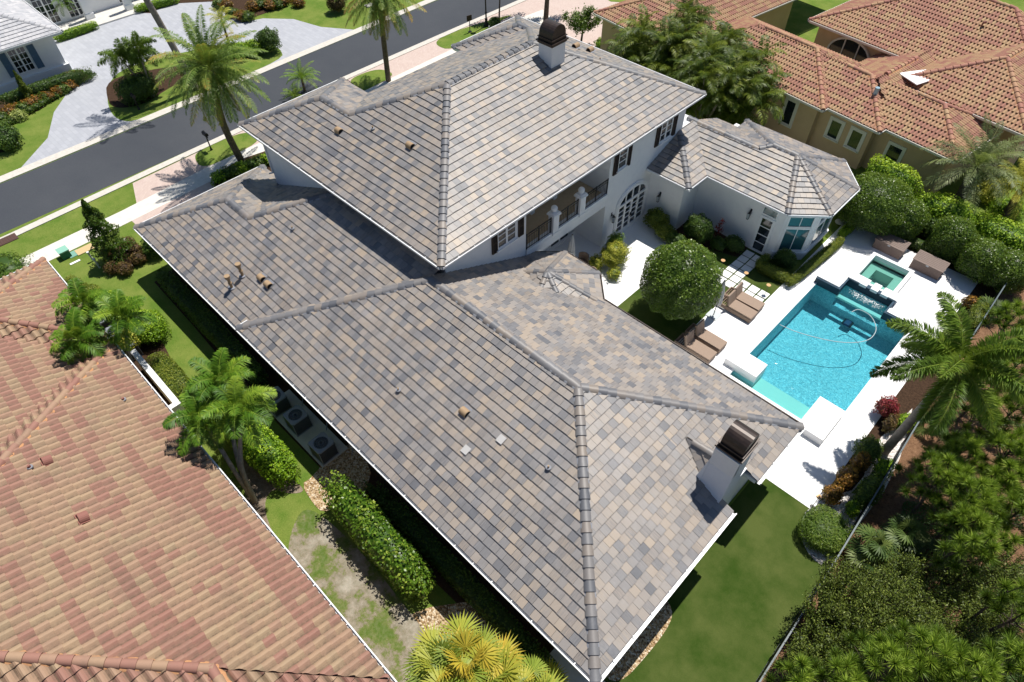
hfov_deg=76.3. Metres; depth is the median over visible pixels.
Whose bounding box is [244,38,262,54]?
bush
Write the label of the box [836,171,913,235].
clipped ficus
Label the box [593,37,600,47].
bush
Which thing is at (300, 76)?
cycad
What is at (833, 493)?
croton
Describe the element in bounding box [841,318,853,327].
pool cleaner
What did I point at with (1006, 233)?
hedge
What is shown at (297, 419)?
air conditioner
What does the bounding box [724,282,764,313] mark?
sun lounger
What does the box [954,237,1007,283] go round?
clipped ficus
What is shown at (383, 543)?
hedge
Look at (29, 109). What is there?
border plant
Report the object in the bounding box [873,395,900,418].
ti plant
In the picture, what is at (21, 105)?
croton
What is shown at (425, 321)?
white house
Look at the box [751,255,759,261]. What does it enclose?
stepping stone
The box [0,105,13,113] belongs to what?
croton
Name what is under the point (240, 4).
flower bed
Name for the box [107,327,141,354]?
bush
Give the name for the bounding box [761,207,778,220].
window
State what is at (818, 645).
wax myrtle
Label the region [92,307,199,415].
flower bed
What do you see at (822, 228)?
window
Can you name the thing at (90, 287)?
bush
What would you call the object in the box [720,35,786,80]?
areca palm
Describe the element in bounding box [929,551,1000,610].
wax myrtle
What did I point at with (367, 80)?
lawn
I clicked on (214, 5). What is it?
croton
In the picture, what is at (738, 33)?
areca palm
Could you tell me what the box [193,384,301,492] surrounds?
hedge
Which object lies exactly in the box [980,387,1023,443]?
pine tree
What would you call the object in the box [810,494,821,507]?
garden torch
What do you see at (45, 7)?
door
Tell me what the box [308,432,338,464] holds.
air conditioner
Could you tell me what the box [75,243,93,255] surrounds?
utility cover
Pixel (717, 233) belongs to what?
ti plant
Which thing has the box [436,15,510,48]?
lawn
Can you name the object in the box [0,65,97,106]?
hedge
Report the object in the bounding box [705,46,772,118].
areca palm
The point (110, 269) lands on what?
copper shrub
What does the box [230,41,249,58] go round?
bush
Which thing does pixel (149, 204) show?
pavement
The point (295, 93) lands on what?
palm
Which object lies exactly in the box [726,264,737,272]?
stepping stone
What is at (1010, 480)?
pine tree
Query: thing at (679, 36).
areca palm
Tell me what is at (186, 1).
flower bed
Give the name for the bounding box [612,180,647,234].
door
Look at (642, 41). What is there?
areca palm
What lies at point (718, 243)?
bush
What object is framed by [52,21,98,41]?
hedge
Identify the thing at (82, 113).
driveway
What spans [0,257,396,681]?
clay tiled house
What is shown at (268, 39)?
bush
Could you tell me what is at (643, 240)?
patio
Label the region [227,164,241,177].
border plant
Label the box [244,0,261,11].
croton
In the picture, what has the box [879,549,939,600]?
wax myrtle
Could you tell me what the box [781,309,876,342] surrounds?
cleaner hose
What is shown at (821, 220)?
window
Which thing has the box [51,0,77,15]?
pygmy palm
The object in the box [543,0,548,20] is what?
oak tree
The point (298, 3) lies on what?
croton
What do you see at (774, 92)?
areca palm
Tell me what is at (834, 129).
window
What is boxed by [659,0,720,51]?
areca palm
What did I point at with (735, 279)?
stepping stone
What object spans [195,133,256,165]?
lawn
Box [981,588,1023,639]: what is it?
pine tree
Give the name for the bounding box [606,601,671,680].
gravel bed
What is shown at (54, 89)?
croton
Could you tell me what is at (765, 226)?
door
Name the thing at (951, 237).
clipped ficus
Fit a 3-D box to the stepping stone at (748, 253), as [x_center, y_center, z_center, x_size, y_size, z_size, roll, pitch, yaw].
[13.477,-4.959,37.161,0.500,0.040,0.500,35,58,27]
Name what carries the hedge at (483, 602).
on the flower bed at (275, 378)
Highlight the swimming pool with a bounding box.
[724,252,914,444]
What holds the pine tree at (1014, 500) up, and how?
on the woodland floor
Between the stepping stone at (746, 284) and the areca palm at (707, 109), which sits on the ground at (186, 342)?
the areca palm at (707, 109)
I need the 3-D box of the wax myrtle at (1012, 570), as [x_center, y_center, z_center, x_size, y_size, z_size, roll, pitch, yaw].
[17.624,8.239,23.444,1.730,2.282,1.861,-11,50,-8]
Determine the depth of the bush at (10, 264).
35.86 m
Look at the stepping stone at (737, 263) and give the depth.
36.61 m
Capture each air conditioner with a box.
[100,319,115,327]
[123,341,143,360]
[264,386,291,417]
[282,404,312,436]
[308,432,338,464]
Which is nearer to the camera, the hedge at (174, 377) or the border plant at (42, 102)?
the hedge at (174, 377)
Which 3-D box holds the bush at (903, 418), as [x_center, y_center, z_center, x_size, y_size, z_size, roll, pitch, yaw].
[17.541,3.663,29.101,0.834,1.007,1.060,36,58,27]
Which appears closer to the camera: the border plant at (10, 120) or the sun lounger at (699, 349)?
the sun lounger at (699, 349)
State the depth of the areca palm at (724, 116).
42.41 m
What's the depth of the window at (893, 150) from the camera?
40.49 m
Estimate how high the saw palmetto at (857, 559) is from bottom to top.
1.468 m
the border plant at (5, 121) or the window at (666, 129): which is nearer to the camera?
the window at (666, 129)
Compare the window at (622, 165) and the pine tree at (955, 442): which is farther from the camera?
the window at (622, 165)
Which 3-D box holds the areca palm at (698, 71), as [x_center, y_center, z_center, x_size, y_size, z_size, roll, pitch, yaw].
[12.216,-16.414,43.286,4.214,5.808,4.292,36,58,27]
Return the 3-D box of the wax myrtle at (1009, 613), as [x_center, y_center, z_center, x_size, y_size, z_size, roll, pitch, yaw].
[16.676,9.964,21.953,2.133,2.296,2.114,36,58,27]
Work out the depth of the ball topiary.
31.22 m
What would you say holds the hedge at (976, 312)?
on the flower bed at (909, 395)
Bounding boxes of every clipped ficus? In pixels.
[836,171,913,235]
[883,195,930,239]
[925,215,979,260]
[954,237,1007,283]
[983,248,1023,294]
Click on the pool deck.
(805, 470)
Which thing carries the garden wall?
on the ground at (186, 342)
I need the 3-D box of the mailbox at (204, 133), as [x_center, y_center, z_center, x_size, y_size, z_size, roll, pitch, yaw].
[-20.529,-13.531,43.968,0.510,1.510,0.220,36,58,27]
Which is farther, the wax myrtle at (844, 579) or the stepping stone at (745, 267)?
the stepping stone at (745, 267)
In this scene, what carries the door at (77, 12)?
in the grey roofed house at (30, 52)
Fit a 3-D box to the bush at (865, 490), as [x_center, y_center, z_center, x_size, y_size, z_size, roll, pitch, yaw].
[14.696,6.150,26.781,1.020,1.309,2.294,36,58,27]
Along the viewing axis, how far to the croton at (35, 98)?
48.22 m
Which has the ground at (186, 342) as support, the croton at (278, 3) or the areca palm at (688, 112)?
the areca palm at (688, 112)
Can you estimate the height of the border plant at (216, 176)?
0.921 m
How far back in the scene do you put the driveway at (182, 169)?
50.89 m
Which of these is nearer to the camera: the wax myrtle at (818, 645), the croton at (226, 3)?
the wax myrtle at (818, 645)
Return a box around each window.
[6,46,36,74]
[497,222,518,252]
[616,148,628,173]
[658,118,673,145]
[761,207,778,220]
[776,228,811,251]
[778,96,799,128]
[785,217,815,228]
[807,217,832,249]
[817,218,825,226]
[823,115,845,143]
[827,37,869,61]
[843,125,867,153]
[880,140,906,165]
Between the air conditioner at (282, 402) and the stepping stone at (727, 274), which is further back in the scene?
the stepping stone at (727, 274)
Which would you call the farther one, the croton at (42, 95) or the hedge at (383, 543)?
the croton at (42, 95)
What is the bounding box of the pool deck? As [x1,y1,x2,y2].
[678,222,977,508]
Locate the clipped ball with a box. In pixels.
[488,16,500,27]
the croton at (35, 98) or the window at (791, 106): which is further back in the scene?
the croton at (35, 98)
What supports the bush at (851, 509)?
on the flower bed at (909, 395)
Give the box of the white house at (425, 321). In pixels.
[133,15,859,681]
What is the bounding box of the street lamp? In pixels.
[484,0,488,26]
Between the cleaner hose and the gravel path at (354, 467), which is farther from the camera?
the cleaner hose
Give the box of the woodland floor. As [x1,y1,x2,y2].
[761,290,1023,681]
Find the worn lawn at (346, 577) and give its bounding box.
[288,510,422,681]
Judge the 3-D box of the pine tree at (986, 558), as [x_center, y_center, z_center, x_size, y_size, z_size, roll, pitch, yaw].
[15.495,7.870,22.711,1.384,5.310,1.698,-12,50,-9]
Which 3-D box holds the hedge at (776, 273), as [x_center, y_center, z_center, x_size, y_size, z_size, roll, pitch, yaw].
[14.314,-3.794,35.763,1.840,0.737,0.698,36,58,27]
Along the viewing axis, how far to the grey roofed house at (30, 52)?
50.55 m
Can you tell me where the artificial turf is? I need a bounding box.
[618,245,782,341]
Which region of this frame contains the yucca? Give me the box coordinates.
[8,108,28,122]
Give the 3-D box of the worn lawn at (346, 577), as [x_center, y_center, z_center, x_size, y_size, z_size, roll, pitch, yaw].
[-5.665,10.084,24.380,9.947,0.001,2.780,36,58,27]
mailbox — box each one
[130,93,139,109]
[201,130,212,150]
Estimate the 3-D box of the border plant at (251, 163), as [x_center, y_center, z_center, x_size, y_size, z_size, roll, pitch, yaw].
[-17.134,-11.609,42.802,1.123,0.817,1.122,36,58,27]
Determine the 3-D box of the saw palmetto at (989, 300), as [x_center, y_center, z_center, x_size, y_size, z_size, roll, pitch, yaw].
[24.494,-1.591,33.677,1.747,1.228,1.894,36,58,27]
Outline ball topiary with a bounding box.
[639,239,723,320]
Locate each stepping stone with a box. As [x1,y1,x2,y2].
[722,270,731,278]
[725,280,735,287]
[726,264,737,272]
[729,275,741,283]
[732,260,743,267]
[735,269,746,277]
[737,255,748,262]
[738,280,749,288]
[740,264,752,272]
[742,250,753,257]
[745,290,754,296]
[746,259,754,267]
[747,285,759,293]
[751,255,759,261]
[757,290,769,298]
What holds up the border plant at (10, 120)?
on the ground at (186, 342)
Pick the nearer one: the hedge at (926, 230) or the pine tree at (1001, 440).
the pine tree at (1001, 440)
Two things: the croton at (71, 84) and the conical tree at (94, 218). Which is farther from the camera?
the croton at (71, 84)
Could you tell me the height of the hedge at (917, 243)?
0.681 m
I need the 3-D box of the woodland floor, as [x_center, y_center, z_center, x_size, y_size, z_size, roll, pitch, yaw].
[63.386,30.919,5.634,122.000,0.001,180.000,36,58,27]
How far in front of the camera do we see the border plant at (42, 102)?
48.31 m
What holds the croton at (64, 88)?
on the flower bed at (3, 106)
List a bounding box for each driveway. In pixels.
[22,2,351,166]
[132,181,213,223]
[133,0,532,202]
[501,0,618,48]
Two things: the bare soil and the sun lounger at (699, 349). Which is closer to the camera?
the bare soil
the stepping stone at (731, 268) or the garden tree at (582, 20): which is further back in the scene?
the garden tree at (582, 20)
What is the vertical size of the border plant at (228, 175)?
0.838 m
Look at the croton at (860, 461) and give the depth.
27.51 m
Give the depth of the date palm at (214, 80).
38.32 m
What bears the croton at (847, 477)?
on the flower bed at (909, 395)
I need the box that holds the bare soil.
[243,458,302,529]
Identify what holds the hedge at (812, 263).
on the pool deck
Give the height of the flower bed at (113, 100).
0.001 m
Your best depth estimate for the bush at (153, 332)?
32.48 m
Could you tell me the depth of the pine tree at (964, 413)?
27.33 m
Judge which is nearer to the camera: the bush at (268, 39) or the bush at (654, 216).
the bush at (654, 216)
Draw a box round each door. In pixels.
[29,0,61,23]
[62,0,82,18]
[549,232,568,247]
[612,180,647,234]
[750,214,775,254]
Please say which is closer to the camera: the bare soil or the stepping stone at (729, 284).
the bare soil
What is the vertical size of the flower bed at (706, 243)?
0.001 m
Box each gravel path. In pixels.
[304,444,370,510]
[412,602,503,639]
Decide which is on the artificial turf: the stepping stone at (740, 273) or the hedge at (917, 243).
the stepping stone at (740, 273)
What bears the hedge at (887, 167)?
on the ground at (186, 342)
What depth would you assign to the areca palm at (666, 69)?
44.32 m
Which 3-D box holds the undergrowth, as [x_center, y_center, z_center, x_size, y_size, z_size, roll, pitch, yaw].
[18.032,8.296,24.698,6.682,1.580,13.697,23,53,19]
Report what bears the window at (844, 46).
in the tan house at (902, 81)
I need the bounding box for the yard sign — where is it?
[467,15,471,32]
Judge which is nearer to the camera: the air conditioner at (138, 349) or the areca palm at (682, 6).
the air conditioner at (138, 349)
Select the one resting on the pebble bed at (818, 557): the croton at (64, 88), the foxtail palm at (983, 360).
the foxtail palm at (983, 360)
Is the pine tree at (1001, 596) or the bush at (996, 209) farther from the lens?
the bush at (996, 209)
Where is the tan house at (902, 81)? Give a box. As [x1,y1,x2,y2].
[593,0,1023,197]
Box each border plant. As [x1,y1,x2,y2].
[0,119,10,125]
[4,115,15,124]
[23,106,35,113]
[30,101,40,110]
[36,98,47,106]
[44,97,53,103]
[52,92,59,98]
[210,169,226,185]
[219,165,234,180]
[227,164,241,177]
[235,160,248,172]
[243,158,258,170]
[252,154,268,166]
[260,152,269,165]
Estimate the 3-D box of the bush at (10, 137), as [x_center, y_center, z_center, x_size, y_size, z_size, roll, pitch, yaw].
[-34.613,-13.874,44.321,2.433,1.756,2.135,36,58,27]
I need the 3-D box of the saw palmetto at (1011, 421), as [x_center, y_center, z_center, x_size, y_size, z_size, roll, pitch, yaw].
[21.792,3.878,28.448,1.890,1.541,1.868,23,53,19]
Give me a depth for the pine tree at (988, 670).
18.38 m
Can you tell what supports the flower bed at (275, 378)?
on the ground at (186, 342)
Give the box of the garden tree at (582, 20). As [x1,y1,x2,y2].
[560,3,602,40]
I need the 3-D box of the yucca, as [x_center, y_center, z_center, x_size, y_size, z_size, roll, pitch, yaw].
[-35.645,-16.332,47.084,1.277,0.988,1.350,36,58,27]
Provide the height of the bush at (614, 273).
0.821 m
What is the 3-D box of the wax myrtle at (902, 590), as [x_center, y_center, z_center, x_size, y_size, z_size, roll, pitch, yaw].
[12.618,9.181,22.052,2.693,2.875,2.705,36,58,27]
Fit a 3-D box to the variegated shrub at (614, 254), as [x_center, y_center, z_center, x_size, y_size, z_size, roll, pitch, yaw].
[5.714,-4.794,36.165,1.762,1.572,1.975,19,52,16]
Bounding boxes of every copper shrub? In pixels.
[101,248,117,260]
[101,260,117,275]
[116,261,133,275]
[120,235,135,250]
[127,242,143,255]
[128,251,147,265]
[881,412,899,433]
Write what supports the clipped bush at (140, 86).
on the flower bed at (113, 100)
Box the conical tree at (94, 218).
[81,199,135,266]
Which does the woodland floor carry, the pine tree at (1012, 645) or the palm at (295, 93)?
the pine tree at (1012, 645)
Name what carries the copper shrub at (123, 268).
on the ground at (186, 342)
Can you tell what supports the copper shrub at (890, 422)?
on the flower bed at (909, 395)
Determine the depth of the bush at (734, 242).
36.73 m
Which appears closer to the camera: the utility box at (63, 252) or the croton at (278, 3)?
the utility box at (63, 252)
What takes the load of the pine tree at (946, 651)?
on the woodland floor
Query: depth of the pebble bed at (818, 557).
27.09 m
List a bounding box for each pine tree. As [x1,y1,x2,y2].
[760,650,817,681]
[809,644,870,681]
[840,627,929,681]
[867,617,964,681]
[889,446,976,518]
[914,634,1007,681]
[915,529,985,575]
[920,427,988,488]
[921,500,1003,563]
[924,471,1015,549]
[924,525,1005,580]
[943,529,1023,582]
[948,391,1005,441]
[956,358,1020,421]
[956,574,1023,630]
[961,425,1023,492]
[962,629,1023,681]
[970,456,1023,519]
[977,298,1023,344]
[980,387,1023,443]
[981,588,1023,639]
[986,484,1023,549]
[993,348,1023,390]
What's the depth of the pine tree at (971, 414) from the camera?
25.91 m
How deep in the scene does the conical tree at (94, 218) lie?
35.70 m
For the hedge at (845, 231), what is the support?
on the pool deck
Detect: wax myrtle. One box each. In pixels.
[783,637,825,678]
[790,616,851,674]
[801,578,863,645]
[811,551,897,632]
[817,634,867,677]
[835,597,917,672]
[850,565,942,646]
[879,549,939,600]
[885,595,959,656]
[907,577,975,636]
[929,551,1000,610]
[941,609,1004,669]
[954,575,1023,644]
[978,539,1023,590]
[979,604,1023,658]
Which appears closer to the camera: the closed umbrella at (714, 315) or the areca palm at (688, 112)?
the closed umbrella at (714, 315)
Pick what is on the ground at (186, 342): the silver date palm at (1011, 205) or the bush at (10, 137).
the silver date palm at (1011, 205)
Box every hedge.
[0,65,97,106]
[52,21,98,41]
[133,0,179,12]
[145,351,194,402]
[155,266,268,386]
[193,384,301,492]
[318,470,435,605]
[361,480,565,681]
[755,253,771,268]
[756,261,789,283]
[785,236,844,286]
[837,221,855,238]
[860,153,923,197]
[881,229,960,269]
[916,189,984,229]
[921,217,1018,253]
[968,296,989,330]
[971,210,1023,254]
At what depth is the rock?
38.72 m
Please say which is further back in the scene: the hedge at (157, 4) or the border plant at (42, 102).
the hedge at (157, 4)
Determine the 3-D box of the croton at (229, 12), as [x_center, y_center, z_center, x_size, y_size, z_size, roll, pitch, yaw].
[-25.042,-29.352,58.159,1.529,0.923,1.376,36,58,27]
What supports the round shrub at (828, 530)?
on the pebble bed at (818, 557)
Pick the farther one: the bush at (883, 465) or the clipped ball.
the clipped ball
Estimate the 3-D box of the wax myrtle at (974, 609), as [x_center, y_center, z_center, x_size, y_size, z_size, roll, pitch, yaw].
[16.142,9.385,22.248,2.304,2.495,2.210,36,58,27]
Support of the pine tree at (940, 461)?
on the woodland floor
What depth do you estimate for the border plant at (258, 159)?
42.77 m
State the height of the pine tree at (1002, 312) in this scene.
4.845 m
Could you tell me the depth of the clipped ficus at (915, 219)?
36.29 m
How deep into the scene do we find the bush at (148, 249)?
36.75 m
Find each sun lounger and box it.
[674,328,716,363]
[685,319,726,353]
[719,289,757,322]
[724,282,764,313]
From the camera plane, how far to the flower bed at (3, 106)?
48.61 m
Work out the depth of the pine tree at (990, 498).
22.98 m
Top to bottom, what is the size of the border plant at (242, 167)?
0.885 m
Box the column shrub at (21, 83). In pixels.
[13,70,33,98]
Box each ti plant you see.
[714,219,724,237]
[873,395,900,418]
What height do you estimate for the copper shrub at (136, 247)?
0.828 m
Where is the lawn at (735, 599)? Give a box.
[604,478,832,681]
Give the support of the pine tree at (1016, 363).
on the woodland floor
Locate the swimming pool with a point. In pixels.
(816, 386)
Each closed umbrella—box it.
[567,234,574,255]
[706,280,725,320]
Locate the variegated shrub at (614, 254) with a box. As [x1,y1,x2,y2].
[599,239,631,269]
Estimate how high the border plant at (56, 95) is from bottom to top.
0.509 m
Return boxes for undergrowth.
[890,477,1023,681]
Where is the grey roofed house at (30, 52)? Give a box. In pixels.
[0,0,152,94]
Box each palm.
[49,277,110,364]
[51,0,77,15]
[91,289,157,365]
[96,30,162,96]
[143,0,197,90]
[145,4,269,162]
[161,347,277,502]
[204,6,237,43]
[280,81,302,99]
[334,0,426,81]
[400,612,569,681]
[602,13,655,63]
[607,45,656,69]
[612,4,676,61]
[640,16,706,69]
[640,44,690,79]
[651,10,709,56]
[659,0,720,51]
[669,42,734,118]
[673,27,737,117]
[674,72,720,118]
[691,69,748,117]
[701,20,755,50]
[702,92,764,124]
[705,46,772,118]
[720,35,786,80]
[730,63,792,125]
[868,291,1023,455]
[915,112,1023,216]
[977,158,1023,220]
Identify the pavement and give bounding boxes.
[22,49,455,265]
[523,10,554,24]
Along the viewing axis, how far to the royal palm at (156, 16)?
45.82 m
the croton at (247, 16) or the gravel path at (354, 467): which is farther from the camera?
the croton at (247, 16)
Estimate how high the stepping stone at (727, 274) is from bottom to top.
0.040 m
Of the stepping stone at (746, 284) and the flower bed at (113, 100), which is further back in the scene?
the flower bed at (113, 100)
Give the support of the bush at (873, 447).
on the flower bed at (909, 395)
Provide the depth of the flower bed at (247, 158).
43.26 m
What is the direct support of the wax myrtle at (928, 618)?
on the undergrowth
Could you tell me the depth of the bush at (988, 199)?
39.53 m
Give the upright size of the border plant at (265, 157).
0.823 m
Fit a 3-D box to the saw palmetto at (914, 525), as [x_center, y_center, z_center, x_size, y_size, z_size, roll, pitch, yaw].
[14.902,7.623,24.991,1.840,1.983,2.027,-3,49,-2]
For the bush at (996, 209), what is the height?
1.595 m
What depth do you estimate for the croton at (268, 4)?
58.85 m
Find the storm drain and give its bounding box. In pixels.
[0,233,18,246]
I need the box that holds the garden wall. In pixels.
[131,349,186,424]
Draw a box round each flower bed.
[0,70,87,114]
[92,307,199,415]
[106,66,183,107]
[112,244,136,267]
[141,0,212,12]
[155,269,553,681]
[214,151,271,185]
[230,0,272,16]
[676,222,747,256]
[834,222,996,492]
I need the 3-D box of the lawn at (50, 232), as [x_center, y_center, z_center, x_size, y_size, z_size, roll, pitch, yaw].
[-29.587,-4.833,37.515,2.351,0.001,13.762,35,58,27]
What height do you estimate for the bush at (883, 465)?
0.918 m
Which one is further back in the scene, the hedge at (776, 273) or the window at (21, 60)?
the window at (21, 60)
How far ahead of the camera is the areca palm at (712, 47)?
42.64 m
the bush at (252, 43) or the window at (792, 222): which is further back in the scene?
the bush at (252, 43)
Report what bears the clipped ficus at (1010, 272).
on the flower bed at (909, 395)
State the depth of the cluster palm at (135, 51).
46.47 m
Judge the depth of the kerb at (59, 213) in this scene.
43.99 m
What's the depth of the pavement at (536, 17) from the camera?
57.79 m
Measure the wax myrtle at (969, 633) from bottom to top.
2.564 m
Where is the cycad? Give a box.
[279,59,320,91]
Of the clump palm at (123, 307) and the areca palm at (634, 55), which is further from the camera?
the areca palm at (634, 55)
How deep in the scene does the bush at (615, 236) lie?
36.39 m
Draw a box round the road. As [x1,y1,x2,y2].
[0,0,516,233]
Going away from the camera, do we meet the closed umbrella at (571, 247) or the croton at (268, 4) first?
the closed umbrella at (571, 247)
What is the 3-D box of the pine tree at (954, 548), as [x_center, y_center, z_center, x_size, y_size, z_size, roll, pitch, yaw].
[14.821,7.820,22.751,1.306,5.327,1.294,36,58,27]
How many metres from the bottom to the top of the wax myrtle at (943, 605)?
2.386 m
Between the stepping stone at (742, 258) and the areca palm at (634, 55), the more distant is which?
the areca palm at (634, 55)
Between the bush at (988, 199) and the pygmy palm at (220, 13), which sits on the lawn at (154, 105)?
the pygmy palm at (220, 13)
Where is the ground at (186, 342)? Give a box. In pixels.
[0,0,1023,678]
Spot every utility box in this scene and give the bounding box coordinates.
[55,245,71,259]
[70,249,77,257]
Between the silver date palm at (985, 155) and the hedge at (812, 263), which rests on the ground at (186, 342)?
the silver date palm at (985, 155)
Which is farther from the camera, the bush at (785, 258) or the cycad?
the cycad
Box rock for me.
[835,219,844,224]
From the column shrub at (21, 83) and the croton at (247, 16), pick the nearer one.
the column shrub at (21, 83)
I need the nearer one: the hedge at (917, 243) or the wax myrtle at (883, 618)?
the wax myrtle at (883, 618)
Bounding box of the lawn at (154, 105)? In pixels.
[108,42,281,120]
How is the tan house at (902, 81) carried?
on the ground at (186, 342)
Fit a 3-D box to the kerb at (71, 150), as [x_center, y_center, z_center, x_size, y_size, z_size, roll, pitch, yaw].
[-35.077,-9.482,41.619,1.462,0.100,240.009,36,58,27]
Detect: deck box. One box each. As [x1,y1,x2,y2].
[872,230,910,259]
[909,249,950,279]
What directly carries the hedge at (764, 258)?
on the artificial turf
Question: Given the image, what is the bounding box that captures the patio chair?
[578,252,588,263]
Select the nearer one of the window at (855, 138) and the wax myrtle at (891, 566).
the wax myrtle at (891, 566)
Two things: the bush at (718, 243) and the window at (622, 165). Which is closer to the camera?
the window at (622, 165)
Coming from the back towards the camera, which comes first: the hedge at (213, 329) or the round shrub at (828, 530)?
the hedge at (213, 329)
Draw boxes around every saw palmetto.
[843,544,895,583]
[845,523,900,568]
[876,511,931,559]
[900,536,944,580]
[914,407,957,442]
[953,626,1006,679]
[966,294,1003,322]
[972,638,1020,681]
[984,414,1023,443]
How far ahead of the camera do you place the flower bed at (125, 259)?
37.35 m
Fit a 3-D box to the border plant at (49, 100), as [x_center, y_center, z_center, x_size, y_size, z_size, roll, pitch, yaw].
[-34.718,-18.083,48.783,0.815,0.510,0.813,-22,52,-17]
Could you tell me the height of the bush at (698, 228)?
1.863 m
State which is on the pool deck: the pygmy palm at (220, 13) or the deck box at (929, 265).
the deck box at (929, 265)
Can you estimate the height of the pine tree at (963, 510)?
4.706 m
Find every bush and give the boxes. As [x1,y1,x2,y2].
[0,120,24,152]
[0,250,33,278]
[64,274,86,287]
[77,283,101,305]
[99,290,117,310]
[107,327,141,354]
[113,69,158,106]
[116,295,139,319]
[123,309,171,344]
[140,238,158,258]
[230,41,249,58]
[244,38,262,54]
[253,26,282,51]
[326,0,347,11]
[587,253,603,271]
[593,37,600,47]
[606,230,625,245]
[606,265,622,281]
[643,207,669,228]
[653,219,676,240]
[664,231,686,246]
[683,213,714,242]
[710,235,727,251]
[724,234,744,253]
[772,247,797,269]
[844,500,862,519]
[849,471,885,510]
[851,433,884,465]
[872,458,893,478]
[896,413,915,431]
[971,176,1008,205]
[984,196,1023,223]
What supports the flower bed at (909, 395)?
on the ground at (186, 342)
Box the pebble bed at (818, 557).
[801,409,911,563]
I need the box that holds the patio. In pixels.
[551,215,668,305]
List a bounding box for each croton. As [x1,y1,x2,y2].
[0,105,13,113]
[0,111,8,120]
[7,102,17,110]
[15,101,29,110]
[20,98,34,106]
[24,94,41,102]
[34,90,49,98]
[39,91,54,100]
[49,85,62,94]
[56,83,70,95]
[62,79,78,88]
[211,0,222,8]
[217,0,233,8]
[224,7,238,17]
[232,10,244,21]
[241,10,256,21]
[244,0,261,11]
[254,0,265,7]
[263,0,277,9]
[272,0,282,8]
[280,0,289,5]
[289,0,305,6]
[821,483,844,506]
[833,465,858,489]
[849,451,871,471]
[961,295,977,309]
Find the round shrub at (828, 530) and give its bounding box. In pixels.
[797,503,855,557]
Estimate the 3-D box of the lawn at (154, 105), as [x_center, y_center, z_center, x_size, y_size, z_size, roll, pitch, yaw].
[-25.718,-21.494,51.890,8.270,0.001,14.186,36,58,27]
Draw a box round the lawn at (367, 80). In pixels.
[350,70,391,89]
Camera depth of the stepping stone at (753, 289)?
35.26 m
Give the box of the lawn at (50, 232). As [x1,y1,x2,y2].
[0,201,118,257]
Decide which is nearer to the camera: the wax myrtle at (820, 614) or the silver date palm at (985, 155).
the wax myrtle at (820, 614)
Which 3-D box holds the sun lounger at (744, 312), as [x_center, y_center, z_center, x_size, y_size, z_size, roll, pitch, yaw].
[11.771,-1.913,33.914,1.990,0.968,0.740,36,58,27]
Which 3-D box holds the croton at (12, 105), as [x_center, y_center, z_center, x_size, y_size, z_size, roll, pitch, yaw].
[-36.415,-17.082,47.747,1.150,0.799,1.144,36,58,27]
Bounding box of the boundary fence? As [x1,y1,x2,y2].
[756,282,1006,681]
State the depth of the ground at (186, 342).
36.73 m
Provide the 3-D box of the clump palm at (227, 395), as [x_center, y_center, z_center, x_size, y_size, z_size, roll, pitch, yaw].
[-11.312,3.597,26.340,4.503,5.778,4.250,36,58,27]
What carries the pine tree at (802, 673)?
on the woodland floor
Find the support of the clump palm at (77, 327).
on the ground at (186, 342)
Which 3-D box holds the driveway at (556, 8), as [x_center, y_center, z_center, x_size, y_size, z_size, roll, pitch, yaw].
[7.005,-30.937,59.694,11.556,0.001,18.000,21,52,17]
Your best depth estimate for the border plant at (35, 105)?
47.98 m
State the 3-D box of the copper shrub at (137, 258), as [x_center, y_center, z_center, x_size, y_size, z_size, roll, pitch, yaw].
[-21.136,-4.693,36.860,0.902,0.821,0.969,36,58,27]
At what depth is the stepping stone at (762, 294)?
35.01 m
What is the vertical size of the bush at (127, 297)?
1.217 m
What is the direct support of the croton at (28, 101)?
on the flower bed at (3, 106)
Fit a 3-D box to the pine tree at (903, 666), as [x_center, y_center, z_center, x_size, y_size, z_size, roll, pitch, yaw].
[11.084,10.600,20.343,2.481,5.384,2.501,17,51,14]
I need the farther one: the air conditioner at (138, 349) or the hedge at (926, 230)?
the hedge at (926, 230)
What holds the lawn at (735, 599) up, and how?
on the ground at (186, 342)
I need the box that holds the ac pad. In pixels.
[269,390,347,467]
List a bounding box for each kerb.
[0,0,435,182]
[0,0,525,238]
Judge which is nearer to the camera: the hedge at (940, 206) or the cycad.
the hedge at (940, 206)
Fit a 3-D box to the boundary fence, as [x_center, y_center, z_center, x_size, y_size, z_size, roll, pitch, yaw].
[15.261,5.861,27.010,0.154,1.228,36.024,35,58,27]
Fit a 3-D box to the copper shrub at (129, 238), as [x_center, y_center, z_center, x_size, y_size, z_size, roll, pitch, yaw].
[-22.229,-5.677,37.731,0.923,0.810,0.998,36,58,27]

